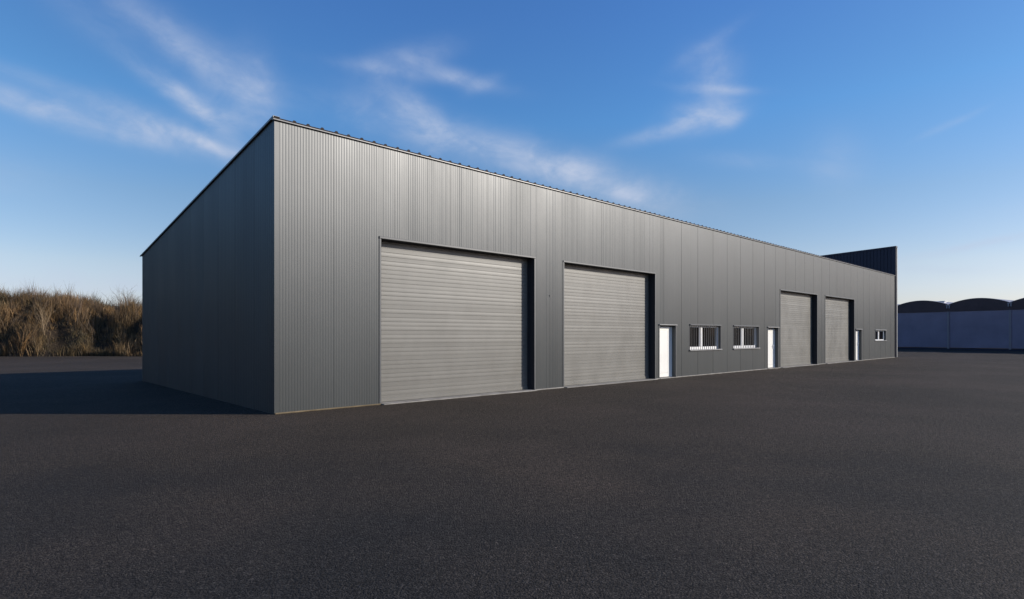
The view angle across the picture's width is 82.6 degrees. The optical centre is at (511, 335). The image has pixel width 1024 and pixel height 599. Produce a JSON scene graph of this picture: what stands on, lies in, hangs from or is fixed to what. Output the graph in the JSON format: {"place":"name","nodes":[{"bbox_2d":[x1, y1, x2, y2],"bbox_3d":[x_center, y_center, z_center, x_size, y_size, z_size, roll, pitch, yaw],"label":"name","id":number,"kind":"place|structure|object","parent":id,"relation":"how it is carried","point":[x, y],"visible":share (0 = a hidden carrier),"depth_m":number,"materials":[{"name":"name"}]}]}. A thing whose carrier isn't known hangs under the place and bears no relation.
{"place":"outdoors","nodes":[
{"label":"outdoors","id":0,"kind":"place"},
{"bbox_2d":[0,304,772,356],"bbox_3d":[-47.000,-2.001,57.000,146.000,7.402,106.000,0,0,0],"label":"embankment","id":1,"kind":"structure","parent":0,"point":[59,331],"depth_m":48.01,"materials":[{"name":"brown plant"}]},
{"bbox_2d":[5,285,40,301],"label":"bare shrub","id":2,"kind":"object","parent":1,"relation":"on","point":[23,294],"visible":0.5,"depth_m":50.95,"materials":[{"name":"brown plant"}]},
{"bbox_2d":[18,287,63,334],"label":"pale stemmed shrub","id":3,"kind":"object","parent":1,"relation":"on","point":[42,318],"visible":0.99,"depth_m":47.56,"materials":[{"name":"brown plant"}]},
{"bbox_2d":[34,287,52,300],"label":"bare shrub","id":4,"kind":"object","parent":1,"relation":"on","point":[42,294],"visible":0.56,"depth_m":50.94,"materials":[{"name":"brown plant"}]},
{"bbox_2d":[0,334,141,356],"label":"dry grass fringe","id":5,"kind":"object","parent":1,"relation":"on","point":[16,347],"visible":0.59,"depth_m":46.57,"materials":[{"name":"brown plant"}]},
{"bbox_2d":[0,275,141,356],"bbox_3d":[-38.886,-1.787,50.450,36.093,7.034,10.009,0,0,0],"label":"dry grass","id":6,"kind":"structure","parent":1,"relation":"on","point":[31,334],"depth_m":48.73,"materials":[{"name":"brown plant"}]},
{"bbox_2d":[109,283,141,310],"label":"bare shrub","id":7,"kind":"object","parent":1,"relation":"on","point":[128,295],"visible":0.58,"depth_m":51.27,"materials":[{"name":"grey plant"}]},
{"bbox_2d":[0,347,1023,598],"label":"asphalt yard","id":8,"kind":"structure","parent":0,"point":[900,475],"depth_m":6.29,"materials":[{"name":"grey asphalt"}]},
{"bbox_2d":[140,115,897,414],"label":"industrial building","id":9,"kind":"structure","parent":8,"relation":"on","point":[288,266],"depth_m":16.30,"materials":[{"name":"metal"}]},
{"bbox_2d":[379,236,536,404],"bbox_3d":[-1.305,-0.363,15.780,5.310,4.025,0.492,0,0,-43],"label":"roller door","id":10,"kind":"structure","parent":9,"relation":"in","point":[473,333],"depth_m":15.70,"materials":[{"name":"grey paint"}]},
{"bbox_2d":[563,260,657,387],"bbox_3d":[3.437,-0.363,20.221,5.220,4.025,0.492,0,0,-43],"label":"roller door","id":11,"kind":"structure","parent":9,"relation":"in","point":[609,313],"depth_m":20.33,"materials":[{"name":"grey paint"}]},
{"bbox_2d":[659,324,677,378],"bbox_3d":[5.952,0.605,22.582,1.270,2.090,0.305,0,0,-43],"label":"entrance door","id":12,"kind":"structure","parent":9,"relation":"in","point":[667,335],"depth_m":22.81,"materials":[{"name":"white plastic"}]},
{"bbox_2d":[689,324,722,350],"bbox_3d":[8.121,0.077,24.567,2.710,1.095,0.240,0,0,-43],"label":"window","id":13,"kind":"structure","parent":9,"relation":"in","point":[702,337],"depth_m":24.55,"materials":[{"name":"white plastic"}]},
{"bbox_2d":[733,325,759,349],"bbox_3d":[10.880,0.077,27.158,2.720,1.095,0.240,0,0,-43],"label":"window","id":14,"kind":"structure","parent":9,"relation":"in","point":[744,337],"depth_m":27.29,"materials":[{"name":"white plastic"}]},
{"bbox_2d":[767,327,779,368],"bbox_3d":[12.983,0.605,29.185,1.360,2.090,0.305,0,0,-43],"label":"entrance door","id":15,"kind":"structure","parent":9,"relation":"in","point":[772,334],"depth_m":29.50,"materials":[{"name":"white plastic"}]},
{"bbox_2d":[780,289,819,367],"bbox_3d":[15.467,-0.363,31.517,5.160,4.025,0.491,0,0,-43],"label":"roller door","id":16,"kind":"structure","parent":9,"relation":"in","point":[798,310],"depth_m":31.99,"materials":[{"name":"grey paint"}]},
{"bbox_2d":[825,295,854,363],"bbox_3d":[20.127,-0.363,35.921,5.270,4.025,0.492,0,0,-43],"label":"roller door","id":17,"kind":"structure","parent":9,"relation":"in","point":[839,332],"depth_m":36.48,"materials":[{"name":"grey paint"}]},
{"bbox_2d":[855,329,862,360],"bbox_3d":[22.681,0.605,38.293,1.330,2.090,0.305,0,0,-43],"label":"entrance door","id":18,"kind":"structure","parent":9,"relation":"in","point":[858,332],"depth_m":38.63,"materials":[{"name":"white plastic"}]},
{"bbox_2d":[875,329,886,340],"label":"window","id":19,"kind":"structure","parent":9,"relation":"in","point":[880,335],"depth_m":41.92,"materials":[{"name":"white plastic"}]},
{"bbox_2d":[0,0,1023,305],"label":"sky","id":20,"kind":"structure","parent":0,"point":[817,127],"materials":[{"name":"blue"}]},
{"bbox_2d":[898,298,1023,350],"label":"arched warehouse","id":21,"kind":"structure","parent":0,"point":[965,324],"depth_m":65.89,"materials":[{"name":"grey"}]}
]}

